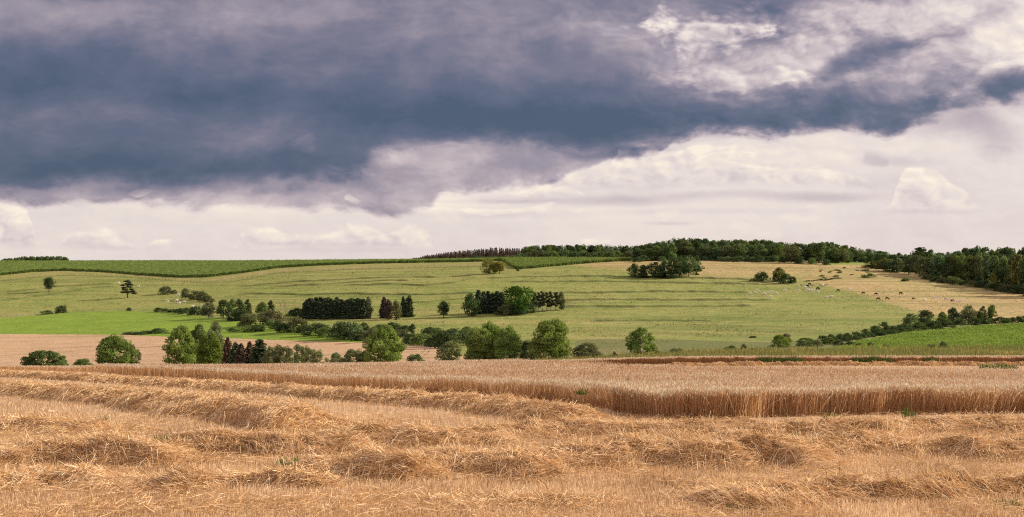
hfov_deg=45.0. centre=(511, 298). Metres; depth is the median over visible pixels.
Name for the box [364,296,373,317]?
tree
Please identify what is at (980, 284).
bush
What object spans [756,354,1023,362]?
strip weeds
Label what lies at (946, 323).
bush
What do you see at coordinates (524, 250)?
tree
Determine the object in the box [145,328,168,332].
bush
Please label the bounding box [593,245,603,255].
tree
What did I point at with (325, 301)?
spruce tree
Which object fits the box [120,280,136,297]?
pine tree
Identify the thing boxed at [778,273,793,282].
bush
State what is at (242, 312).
bush
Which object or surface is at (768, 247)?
tree
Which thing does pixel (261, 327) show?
bush
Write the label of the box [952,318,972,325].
bush
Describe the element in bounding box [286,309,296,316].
bush
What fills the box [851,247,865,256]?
tree
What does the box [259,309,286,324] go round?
bush
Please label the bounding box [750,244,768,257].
tree
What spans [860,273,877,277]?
bush
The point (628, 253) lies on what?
tree
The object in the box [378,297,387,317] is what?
spruce tree
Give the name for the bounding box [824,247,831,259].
tree
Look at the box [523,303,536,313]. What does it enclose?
bush
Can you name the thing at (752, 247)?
tree
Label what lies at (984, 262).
tree
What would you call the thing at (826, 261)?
bush
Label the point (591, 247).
tree
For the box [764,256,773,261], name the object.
bush
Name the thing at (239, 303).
tree
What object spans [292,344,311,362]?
willow bush
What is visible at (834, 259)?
tree
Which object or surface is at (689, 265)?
tree
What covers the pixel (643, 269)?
tree
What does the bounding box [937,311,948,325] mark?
tree
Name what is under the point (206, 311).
tree
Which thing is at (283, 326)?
bush
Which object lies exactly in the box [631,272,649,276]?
bush
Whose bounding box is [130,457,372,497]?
straw heap
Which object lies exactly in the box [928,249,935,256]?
tree
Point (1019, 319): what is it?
bush
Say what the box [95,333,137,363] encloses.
tree
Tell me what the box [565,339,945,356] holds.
rough grass
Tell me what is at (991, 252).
tree
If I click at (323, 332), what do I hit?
bush
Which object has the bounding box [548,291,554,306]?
pine tree
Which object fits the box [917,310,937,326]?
tree
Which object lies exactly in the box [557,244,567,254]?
tree
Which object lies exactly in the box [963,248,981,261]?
tree
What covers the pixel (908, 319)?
tree
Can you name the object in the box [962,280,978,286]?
bush
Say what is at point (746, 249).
tree
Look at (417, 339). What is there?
bush
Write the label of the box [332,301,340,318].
spruce tree
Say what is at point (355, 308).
spruce tree
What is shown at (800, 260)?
bush
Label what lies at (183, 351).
tree
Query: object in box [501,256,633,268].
maize crop
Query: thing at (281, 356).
willow bush
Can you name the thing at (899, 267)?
tree
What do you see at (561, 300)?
tree
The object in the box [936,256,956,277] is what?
tree
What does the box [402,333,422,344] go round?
bush
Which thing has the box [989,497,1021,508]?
weed
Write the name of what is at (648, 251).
tree
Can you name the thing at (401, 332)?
bush
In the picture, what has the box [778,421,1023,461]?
straw heap
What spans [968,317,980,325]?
bush
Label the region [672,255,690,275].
tree
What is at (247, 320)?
bush
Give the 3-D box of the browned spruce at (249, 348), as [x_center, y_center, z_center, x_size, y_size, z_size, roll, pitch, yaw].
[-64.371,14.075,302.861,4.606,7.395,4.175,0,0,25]
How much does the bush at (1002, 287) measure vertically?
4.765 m
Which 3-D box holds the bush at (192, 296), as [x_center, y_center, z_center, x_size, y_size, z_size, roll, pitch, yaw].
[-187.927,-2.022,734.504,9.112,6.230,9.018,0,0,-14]
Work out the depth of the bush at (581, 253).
985.92 m
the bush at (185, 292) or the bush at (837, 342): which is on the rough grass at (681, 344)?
the bush at (837, 342)
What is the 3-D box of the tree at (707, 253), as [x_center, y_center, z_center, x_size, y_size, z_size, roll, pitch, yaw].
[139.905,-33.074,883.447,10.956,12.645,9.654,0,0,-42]
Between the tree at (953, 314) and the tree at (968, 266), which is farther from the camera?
the tree at (968, 266)
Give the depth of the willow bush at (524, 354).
260.99 m
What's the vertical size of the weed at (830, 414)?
0.451 m
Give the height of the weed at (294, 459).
0.354 m
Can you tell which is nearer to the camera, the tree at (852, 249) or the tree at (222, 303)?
the tree at (222, 303)
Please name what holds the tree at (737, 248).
on the pasture
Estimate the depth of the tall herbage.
217.60 m
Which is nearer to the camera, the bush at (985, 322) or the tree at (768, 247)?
the bush at (985, 322)
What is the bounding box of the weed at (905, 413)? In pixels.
[899,405,922,418]
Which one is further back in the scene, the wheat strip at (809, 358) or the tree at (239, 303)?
the tree at (239, 303)
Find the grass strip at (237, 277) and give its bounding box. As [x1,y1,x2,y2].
[0,261,503,282]
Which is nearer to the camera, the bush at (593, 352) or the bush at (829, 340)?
the bush at (593, 352)
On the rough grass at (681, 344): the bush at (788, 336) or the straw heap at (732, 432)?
the bush at (788, 336)
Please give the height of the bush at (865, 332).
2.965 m
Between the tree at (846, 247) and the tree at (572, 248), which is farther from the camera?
the tree at (572, 248)
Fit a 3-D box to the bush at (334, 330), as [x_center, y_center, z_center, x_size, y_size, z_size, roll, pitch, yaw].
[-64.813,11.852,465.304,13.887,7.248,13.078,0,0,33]
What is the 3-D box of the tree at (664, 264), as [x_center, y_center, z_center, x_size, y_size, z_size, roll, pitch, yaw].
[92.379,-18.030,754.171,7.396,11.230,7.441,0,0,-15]
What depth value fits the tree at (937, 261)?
771.77 m
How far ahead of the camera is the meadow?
583.52 m
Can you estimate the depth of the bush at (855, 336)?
350.72 m
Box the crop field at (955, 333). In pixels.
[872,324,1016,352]
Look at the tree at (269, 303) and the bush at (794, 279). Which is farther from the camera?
the bush at (794, 279)
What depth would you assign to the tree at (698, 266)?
765.51 m
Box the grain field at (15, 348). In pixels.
[0,334,444,365]
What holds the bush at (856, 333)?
on the pasture
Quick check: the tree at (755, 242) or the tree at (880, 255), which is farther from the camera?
the tree at (755, 242)
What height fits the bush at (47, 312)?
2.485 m
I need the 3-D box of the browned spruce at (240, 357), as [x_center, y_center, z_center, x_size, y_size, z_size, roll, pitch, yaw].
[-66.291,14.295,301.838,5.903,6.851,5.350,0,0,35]
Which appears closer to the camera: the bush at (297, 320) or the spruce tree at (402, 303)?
the bush at (297, 320)
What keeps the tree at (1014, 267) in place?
on the pasture
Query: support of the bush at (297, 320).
on the meadow
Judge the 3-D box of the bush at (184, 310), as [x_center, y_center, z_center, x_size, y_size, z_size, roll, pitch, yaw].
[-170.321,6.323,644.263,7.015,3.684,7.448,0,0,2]
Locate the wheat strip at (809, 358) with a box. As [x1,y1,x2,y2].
[527,355,1023,364]
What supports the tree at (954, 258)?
on the pasture
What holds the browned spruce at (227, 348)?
on the grain field at (15, 348)
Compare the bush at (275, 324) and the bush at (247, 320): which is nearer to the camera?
the bush at (275, 324)
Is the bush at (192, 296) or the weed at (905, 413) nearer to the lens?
the weed at (905, 413)
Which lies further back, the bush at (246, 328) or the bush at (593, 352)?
the bush at (246, 328)
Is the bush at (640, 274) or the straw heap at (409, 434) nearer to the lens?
the straw heap at (409, 434)
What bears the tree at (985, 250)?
on the pasture
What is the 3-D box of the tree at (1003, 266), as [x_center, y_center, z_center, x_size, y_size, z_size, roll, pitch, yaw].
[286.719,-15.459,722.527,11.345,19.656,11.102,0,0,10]
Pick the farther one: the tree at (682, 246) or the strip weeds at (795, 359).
the tree at (682, 246)
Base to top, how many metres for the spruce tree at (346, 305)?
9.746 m
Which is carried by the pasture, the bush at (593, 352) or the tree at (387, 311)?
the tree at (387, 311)
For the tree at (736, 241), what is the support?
on the pasture
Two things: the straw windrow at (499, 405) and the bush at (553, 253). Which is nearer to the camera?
the straw windrow at (499, 405)
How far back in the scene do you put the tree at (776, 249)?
877.73 m
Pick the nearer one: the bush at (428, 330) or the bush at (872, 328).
the bush at (872, 328)
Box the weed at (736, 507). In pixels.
[728,503,749,511]
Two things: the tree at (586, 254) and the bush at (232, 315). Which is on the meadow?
the bush at (232, 315)
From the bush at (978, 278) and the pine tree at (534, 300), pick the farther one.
the bush at (978, 278)
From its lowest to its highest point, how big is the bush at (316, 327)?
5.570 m
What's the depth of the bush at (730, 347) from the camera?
265.03 m
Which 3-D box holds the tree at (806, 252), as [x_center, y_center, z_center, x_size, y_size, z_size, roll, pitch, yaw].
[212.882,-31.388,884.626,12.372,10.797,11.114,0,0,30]
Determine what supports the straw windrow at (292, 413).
on the stubble ground at (86, 408)
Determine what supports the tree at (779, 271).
on the pasture
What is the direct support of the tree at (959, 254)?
on the pasture
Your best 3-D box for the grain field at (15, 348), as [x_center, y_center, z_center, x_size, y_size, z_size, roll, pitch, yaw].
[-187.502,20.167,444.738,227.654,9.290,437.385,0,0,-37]
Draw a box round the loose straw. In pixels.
[0,407,1023,516]
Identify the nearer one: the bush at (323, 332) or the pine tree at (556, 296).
the bush at (323, 332)
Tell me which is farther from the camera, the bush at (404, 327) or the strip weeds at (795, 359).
the bush at (404, 327)
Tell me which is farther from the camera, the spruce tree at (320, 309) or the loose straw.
the spruce tree at (320, 309)
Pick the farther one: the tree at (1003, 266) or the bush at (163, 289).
the bush at (163, 289)
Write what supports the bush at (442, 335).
on the pasture
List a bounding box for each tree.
[43,277,56,290]
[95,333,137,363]
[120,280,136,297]
[128,344,141,363]
[161,325,197,363]
[185,323,207,364]
[195,332,223,363]
[200,301,216,317]
[207,320,224,363]
[215,299,232,317]
[227,342,238,363]
[229,298,235,312]
[233,298,245,311]
[243,299,251,314]
[247,339,270,363]
[255,302,268,315]
[267,300,274,310]
[299,300,308,318]
[301,298,314,318]
[306,300,318,318]
[311,301,321,318]
[315,302,325,318]
[318,299,329,319]
[322,298,334,318]
[326,299,339,318]
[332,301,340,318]
[335,302,346,318]
[340,299,351,319]
[344,298,356,318]
[348,302,360,318]
[353,299,363,318]
[357,299,370,318]
[362,324,406,361]
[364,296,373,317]
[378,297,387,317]
[382,299,394,318]
[391,300,401,319]
[399,296,405,316]
[403,295,415,317]
[408,323,415,333]
[437,300,449,317]
[460,326,470,341]
[461,293,480,316]
[463,326,493,359]
[472,290,485,313]
[476,320,499,358]
[477,291,489,313]
[480,257,498,273]
[486,291,492,313]
[489,293,495,312]
[491,291,499,310]
[492,261,504,273]
[492,325,521,359]
[494,292,506,312]
[502,285,537,314]
[520,246,529,254]
[526,245,537,252]
[527,318,572,359]
[529,291,536,307]
[534,250,547,256]
[536,293,540,307]
[539,291,545,311]
[542,244,551,250]
[543,293,549,310]
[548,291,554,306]
[552,292,558,310]
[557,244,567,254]
[557,291,565,309]
[568,246,576,252]
[577,244,589,252]
[583,252,591,256]
[587,245,597,255]
[590,251,597,256]
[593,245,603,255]
[599,244,605,255]
[604,246,614,256]
[624,250,632,256]
[625,326,657,355]
[627,263,638,276]
[630,248,648,260]
[638,244,647,249]
[638,264,646,274]
[641,248,654,257]
[643,243,653,250]
[645,262,659,276]
[646,245,663,260]
[659,260,668,277]
[660,244,669,257]
[664,242,677,260]
[667,250,677,274]
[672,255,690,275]
[674,238,683,255]
[676,240,691,257]
[682,243,694,255]
[682,255,698,275]
[691,256,704,274]
[692,238,702,250]
[692,241,703,255]
[696,244,708,258]
[699,244,711,260]
[702,238,711,256]
[709,243,721,260]
[717,244,734,256]
[719,239,731,255]
[729,244,746,258]
[733,239,740,244]
[739,243,750,256]
[748,245,761,259]
[750,239,762,245]
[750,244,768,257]
[762,243,773,256]
[764,240,774,246]
[767,245,779,256]
[770,244,785,258]
[772,267,784,279]
[779,243,801,262]
[797,243,806,248]
[801,248,815,261]
[810,242,825,262]
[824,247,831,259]
[830,248,842,262]
[832,248,850,261]
[839,245,850,261]
[841,251,853,262]
[849,246,858,257]
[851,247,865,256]
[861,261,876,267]
[865,249,876,261]
[874,257,888,270]
[876,253,888,260]
[880,259,896,271]
[886,254,899,259]
[891,258,904,271]
[901,259,915,273]
[901,313,918,329]
[902,254,913,266]
[906,255,925,274]
[910,247,930,256]
[911,257,935,276]
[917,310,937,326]
[921,257,938,274]
[925,254,947,276]
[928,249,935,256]
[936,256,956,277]
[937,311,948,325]
[946,307,963,322]
[947,255,961,277]
[948,252,964,274]
[955,253,968,279]
[960,304,977,321]
[961,247,968,256]
[962,254,979,279]
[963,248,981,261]
[969,254,982,279]
[972,246,985,273]
[979,247,988,270]
[979,306,986,320]
[980,249,999,271]
[981,254,990,280]
[983,255,1001,283]
[987,304,997,321]
[990,273,996,282]
[993,256,1011,283]
[994,247,1005,256]
[997,246,1008,274]
[1002,247,1016,262]
[1004,254,1015,284]
[1009,254,1022,284]
[1017,257,1023,286]
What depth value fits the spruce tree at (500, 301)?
590.64 m
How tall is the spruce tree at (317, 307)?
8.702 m
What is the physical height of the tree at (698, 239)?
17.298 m
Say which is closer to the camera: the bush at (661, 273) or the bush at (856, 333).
the bush at (856, 333)
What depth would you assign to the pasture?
687.26 m
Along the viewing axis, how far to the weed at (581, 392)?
42.30 m
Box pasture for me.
[0,260,1023,356]
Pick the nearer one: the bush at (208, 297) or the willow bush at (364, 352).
the willow bush at (364, 352)
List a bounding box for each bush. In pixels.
[20,350,68,365]
[40,310,52,313]
[55,305,67,312]
[72,358,94,365]
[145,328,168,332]
[157,286,172,293]
[177,307,189,313]
[180,288,190,298]
[187,306,199,314]
[188,290,200,299]
[197,290,207,300]
[202,295,211,301]
[225,328,238,331]
[227,313,240,320]
[232,309,247,319]
[235,325,257,331]
[236,313,266,325]
[250,325,265,330]
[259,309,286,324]
[261,345,278,363]
[265,319,276,328]
[266,344,293,363]
[271,320,281,328]
[274,323,292,331]
[283,316,309,331]
[285,308,300,316]
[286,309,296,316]
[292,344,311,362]
[295,324,311,332]
[299,322,330,335]
[302,349,328,362]
[316,327,331,337]
[326,321,352,338]
[329,352,341,362]
[335,321,363,340]
[338,349,364,362]
[352,330,363,340]
[355,349,371,362]
[359,322,369,330]
[360,326,381,342]
[387,322,400,328]
[394,329,410,337]
[395,325,410,330]
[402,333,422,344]
[407,353,424,361]
[408,333,428,345]
[420,327,433,333]
[424,333,443,346]
[431,330,458,347]
[432,327,443,333]
[435,340,462,360]
[442,328,466,344]
[494,304,513,315]
[509,304,526,314]
[518,340,532,359]
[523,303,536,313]
[548,250,559,256]
[557,250,570,256]
[570,342,599,357]
[576,250,586,256]
[589,350,603,356]
[596,251,604,256]
[605,251,617,256]
[631,256,642,261]
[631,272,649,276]
[638,255,649,260]
[655,270,676,277]
[708,255,716,260]
[722,256,731,261]
[724,345,737,349]
[730,257,739,261]
[748,256,758,261]
[749,271,771,281]
[757,256,765,261]
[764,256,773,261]
[767,334,791,347]
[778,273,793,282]
[783,333,792,341]
[789,276,795,282]
[794,256,803,263]
[795,337,814,345]
[807,257,816,263]
[810,339,823,346]
[822,259,830,264]
[822,337,834,344]
[832,340,843,345]
[836,335,851,340]
[850,334,859,340]
[851,331,862,339]
[852,255,862,262]
[856,256,869,262]
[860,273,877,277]
[860,329,870,336]
[869,326,882,334]
[872,329,887,335]
[877,322,892,332]
[885,328,897,333]
[895,324,908,331]
[900,324,914,331]
[911,322,929,329]
[921,274,930,278]
[927,320,943,328]
[936,277,947,282]
[938,341,946,347]
[941,319,955,327]
[944,276,956,283]
[952,279,964,284]
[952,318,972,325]
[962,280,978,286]
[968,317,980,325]
[973,275,981,280]
[973,281,984,286]
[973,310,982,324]
[981,317,993,324]
[983,283,1000,290]
[992,316,1007,322]
[996,284,1012,291]
[1002,284,1020,293]
[1016,316,1023,322]
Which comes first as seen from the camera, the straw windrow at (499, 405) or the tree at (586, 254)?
the straw windrow at (499, 405)
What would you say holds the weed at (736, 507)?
on the stubble ground at (86, 408)
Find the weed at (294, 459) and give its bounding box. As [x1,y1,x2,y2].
[275,455,303,464]
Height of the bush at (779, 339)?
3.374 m
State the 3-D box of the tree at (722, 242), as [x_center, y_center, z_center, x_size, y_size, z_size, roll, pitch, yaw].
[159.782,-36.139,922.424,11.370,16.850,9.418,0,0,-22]
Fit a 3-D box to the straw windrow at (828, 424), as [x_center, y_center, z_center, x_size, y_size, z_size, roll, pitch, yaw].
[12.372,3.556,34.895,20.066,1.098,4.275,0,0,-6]
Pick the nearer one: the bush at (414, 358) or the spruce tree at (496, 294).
the bush at (414, 358)
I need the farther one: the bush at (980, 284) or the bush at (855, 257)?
the bush at (855, 257)
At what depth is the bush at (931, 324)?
417.66 m
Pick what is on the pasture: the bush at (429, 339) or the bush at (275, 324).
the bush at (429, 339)
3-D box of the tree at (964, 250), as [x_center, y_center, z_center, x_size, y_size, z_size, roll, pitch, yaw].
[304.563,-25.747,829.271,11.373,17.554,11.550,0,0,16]
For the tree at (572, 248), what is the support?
on the maize field at (238, 273)
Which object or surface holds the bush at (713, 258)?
on the pasture
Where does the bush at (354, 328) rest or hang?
on the pasture
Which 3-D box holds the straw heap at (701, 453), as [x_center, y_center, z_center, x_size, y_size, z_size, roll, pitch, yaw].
[2.796,3.468,28.429,7.804,1.307,3.809,0,0,0]
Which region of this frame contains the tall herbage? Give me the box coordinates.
[535,343,1023,360]
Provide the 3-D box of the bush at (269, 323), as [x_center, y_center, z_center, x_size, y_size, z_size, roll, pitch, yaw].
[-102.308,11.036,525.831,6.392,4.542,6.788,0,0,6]
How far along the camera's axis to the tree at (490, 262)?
797.60 m
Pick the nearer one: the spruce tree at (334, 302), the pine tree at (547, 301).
the spruce tree at (334, 302)
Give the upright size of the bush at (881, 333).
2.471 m
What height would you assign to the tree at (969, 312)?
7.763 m
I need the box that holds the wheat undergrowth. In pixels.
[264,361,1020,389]
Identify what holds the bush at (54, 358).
on the grain field at (15, 348)
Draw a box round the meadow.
[0,262,875,342]
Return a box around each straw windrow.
[0,369,640,421]
[0,379,402,432]
[612,406,1023,437]
[668,360,1023,366]
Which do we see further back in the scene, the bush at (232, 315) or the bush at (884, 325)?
the bush at (232, 315)
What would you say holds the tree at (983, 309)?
on the pasture
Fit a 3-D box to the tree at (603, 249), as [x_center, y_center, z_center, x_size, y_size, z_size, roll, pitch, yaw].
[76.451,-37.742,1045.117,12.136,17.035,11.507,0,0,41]
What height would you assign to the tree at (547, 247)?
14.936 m
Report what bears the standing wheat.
on the stubble ground at (86, 408)
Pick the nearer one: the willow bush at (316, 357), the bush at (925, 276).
the willow bush at (316, 357)
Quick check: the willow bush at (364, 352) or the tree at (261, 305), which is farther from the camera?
the tree at (261, 305)
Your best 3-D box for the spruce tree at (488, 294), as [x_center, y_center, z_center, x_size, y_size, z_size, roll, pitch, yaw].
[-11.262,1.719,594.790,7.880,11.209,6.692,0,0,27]
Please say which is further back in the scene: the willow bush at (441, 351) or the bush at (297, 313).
the bush at (297, 313)
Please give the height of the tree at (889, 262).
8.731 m
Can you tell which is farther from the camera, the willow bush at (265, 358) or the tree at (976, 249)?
the tree at (976, 249)
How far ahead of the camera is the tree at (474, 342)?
249.80 m
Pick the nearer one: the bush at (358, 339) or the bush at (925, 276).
the bush at (358, 339)
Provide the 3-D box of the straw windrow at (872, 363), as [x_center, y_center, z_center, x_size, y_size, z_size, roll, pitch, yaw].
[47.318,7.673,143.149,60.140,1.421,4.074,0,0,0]
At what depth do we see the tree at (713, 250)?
877.64 m
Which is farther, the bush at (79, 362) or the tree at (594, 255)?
the tree at (594, 255)
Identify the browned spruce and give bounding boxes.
[220,337,231,364]
[234,343,248,363]
[245,341,252,363]
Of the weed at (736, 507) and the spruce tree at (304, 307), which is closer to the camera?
the weed at (736, 507)
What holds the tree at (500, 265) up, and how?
on the pasture
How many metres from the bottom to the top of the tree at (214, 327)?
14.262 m
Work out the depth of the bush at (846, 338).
342.48 m
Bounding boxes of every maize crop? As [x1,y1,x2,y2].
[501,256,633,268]
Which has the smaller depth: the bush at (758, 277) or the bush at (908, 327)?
the bush at (908, 327)
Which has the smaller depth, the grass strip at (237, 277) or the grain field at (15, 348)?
the grain field at (15, 348)
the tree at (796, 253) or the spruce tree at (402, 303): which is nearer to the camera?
the spruce tree at (402, 303)
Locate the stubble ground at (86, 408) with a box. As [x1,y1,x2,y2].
[0,353,1023,516]
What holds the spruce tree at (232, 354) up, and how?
on the grain field at (15, 348)
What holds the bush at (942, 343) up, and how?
on the crop field at (955, 333)
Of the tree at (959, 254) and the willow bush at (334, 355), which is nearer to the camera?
the willow bush at (334, 355)
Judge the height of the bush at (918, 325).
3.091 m
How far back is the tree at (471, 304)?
576.45 m
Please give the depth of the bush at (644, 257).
872.63 m
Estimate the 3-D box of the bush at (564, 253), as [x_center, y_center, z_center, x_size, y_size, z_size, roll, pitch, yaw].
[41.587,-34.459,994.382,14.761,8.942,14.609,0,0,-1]
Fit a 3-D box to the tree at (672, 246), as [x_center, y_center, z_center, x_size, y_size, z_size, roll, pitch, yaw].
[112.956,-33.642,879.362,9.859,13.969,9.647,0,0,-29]
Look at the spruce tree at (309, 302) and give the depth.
580.02 m
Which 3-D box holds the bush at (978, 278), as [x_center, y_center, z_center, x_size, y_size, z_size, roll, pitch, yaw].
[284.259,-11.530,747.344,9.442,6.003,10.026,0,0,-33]
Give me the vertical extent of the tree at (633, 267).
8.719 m
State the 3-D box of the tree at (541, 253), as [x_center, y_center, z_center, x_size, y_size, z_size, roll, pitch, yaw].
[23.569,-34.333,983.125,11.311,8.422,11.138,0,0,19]
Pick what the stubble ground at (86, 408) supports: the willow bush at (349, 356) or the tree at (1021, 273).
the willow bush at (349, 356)
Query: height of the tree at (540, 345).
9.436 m
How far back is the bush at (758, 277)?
728.48 m
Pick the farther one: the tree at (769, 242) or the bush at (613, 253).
the bush at (613, 253)
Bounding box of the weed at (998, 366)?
[977,363,1018,368]
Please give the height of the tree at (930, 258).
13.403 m
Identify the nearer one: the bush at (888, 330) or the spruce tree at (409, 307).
the bush at (888, 330)
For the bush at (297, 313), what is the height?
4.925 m
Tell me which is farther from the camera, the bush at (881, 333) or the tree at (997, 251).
the tree at (997, 251)
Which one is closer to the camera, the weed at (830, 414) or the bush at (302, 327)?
the weed at (830, 414)
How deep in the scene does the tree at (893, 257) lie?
854.06 m
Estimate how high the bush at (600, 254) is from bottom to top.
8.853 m
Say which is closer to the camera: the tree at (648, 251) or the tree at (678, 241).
the tree at (648, 251)
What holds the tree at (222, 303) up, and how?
on the pasture
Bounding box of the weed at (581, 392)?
[574,386,589,394]
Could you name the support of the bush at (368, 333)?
on the pasture
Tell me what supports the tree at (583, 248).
on the maize field at (238, 273)
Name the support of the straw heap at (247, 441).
on the stubble ground at (86, 408)
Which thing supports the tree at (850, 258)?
on the meadow
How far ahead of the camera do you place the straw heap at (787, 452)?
28.25 m
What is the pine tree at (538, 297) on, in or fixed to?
on the pasture
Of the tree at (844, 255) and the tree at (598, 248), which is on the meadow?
the tree at (844, 255)
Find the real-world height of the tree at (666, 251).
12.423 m
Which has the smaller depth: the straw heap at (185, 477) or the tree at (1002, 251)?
the straw heap at (185, 477)
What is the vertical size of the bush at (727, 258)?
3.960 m
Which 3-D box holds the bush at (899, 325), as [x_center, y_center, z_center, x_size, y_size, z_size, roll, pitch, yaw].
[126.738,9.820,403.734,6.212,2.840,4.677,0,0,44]
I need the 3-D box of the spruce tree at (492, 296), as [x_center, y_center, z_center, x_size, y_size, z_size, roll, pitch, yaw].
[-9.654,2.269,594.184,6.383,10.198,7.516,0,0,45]
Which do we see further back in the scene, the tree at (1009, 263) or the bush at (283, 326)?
the tree at (1009, 263)
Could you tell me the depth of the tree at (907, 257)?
838.82 m
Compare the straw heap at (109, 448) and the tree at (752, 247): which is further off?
the tree at (752, 247)
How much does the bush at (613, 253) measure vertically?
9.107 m
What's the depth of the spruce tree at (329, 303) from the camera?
577.08 m
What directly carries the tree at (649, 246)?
on the pasture
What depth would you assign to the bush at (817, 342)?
304.23 m
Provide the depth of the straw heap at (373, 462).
26.11 m
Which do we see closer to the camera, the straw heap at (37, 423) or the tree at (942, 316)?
the straw heap at (37, 423)
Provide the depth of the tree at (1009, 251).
774.61 m
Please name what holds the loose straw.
on the stubble ground at (86, 408)
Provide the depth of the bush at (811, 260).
848.21 m
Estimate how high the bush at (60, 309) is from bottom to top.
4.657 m
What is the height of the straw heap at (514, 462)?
1.160 m
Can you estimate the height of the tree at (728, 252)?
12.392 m
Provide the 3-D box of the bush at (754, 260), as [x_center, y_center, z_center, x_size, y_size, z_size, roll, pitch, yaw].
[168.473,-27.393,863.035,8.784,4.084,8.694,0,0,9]
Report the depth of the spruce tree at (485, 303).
591.47 m
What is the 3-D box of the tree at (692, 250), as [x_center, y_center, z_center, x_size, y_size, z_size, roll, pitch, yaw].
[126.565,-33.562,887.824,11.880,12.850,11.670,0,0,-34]
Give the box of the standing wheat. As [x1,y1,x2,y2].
[0,358,1023,418]
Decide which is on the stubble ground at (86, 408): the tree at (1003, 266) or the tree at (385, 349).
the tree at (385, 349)
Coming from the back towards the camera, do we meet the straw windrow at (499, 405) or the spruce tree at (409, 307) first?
the spruce tree at (409, 307)
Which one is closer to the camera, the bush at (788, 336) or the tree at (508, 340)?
the tree at (508, 340)
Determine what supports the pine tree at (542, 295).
on the pasture
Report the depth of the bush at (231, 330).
522.97 m
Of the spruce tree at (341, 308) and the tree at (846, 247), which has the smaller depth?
the spruce tree at (341, 308)
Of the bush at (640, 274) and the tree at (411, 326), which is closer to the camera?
the tree at (411, 326)
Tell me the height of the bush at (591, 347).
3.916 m
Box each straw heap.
[0,408,157,438]
[0,422,226,471]
[0,453,164,500]
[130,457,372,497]
[161,420,399,459]
[270,436,464,485]
[300,414,541,449]
[388,481,634,515]
[397,433,594,484]
[462,410,670,440]
[501,420,786,472]
[583,422,820,442]
[645,460,1023,513]
[728,425,874,469]
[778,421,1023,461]
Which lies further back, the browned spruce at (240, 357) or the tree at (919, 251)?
the tree at (919, 251)
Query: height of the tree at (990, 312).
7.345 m
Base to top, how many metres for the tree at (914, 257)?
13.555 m
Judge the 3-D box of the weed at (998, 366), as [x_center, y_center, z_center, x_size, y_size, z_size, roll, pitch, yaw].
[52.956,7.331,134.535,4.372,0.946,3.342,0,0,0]
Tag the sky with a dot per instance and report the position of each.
(130, 129)
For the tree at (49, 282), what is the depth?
823.02 m
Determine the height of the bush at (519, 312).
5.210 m
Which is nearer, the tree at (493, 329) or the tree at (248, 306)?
the tree at (493, 329)
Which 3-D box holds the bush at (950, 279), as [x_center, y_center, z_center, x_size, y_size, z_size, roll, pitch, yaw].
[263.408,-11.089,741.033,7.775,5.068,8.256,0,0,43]
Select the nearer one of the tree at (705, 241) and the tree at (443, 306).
the tree at (443, 306)
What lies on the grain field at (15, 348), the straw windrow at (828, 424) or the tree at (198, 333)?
the tree at (198, 333)
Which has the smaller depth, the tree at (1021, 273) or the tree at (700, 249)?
the tree at (1021, 273)
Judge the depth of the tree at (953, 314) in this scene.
447.46 m
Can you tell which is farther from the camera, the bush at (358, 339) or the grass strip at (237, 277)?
the grass strip at (237, 277)
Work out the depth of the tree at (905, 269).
791.18 m
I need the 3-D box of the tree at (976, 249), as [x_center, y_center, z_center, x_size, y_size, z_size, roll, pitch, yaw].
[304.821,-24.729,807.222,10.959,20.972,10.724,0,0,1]
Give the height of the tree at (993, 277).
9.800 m
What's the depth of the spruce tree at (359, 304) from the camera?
574.27 m
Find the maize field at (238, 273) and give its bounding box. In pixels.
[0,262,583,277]
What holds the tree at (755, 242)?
on the pasture
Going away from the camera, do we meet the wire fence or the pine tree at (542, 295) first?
the pine tree at (542, 295)
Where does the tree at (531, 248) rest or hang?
on the maize field at (238, 273)
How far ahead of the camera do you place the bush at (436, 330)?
477.35 m
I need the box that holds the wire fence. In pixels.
[4,264,487,282]
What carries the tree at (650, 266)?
on the pasture
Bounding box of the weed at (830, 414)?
[822,409,842,417]
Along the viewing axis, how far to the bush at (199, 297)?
721.08 m
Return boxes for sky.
[0,0,1023,265]
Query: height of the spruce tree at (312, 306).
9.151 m
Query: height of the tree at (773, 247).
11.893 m
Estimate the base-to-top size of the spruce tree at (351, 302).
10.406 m
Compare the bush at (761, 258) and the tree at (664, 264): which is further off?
the bush at (761, 258)
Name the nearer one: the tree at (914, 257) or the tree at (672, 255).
the tree at (672, 255)

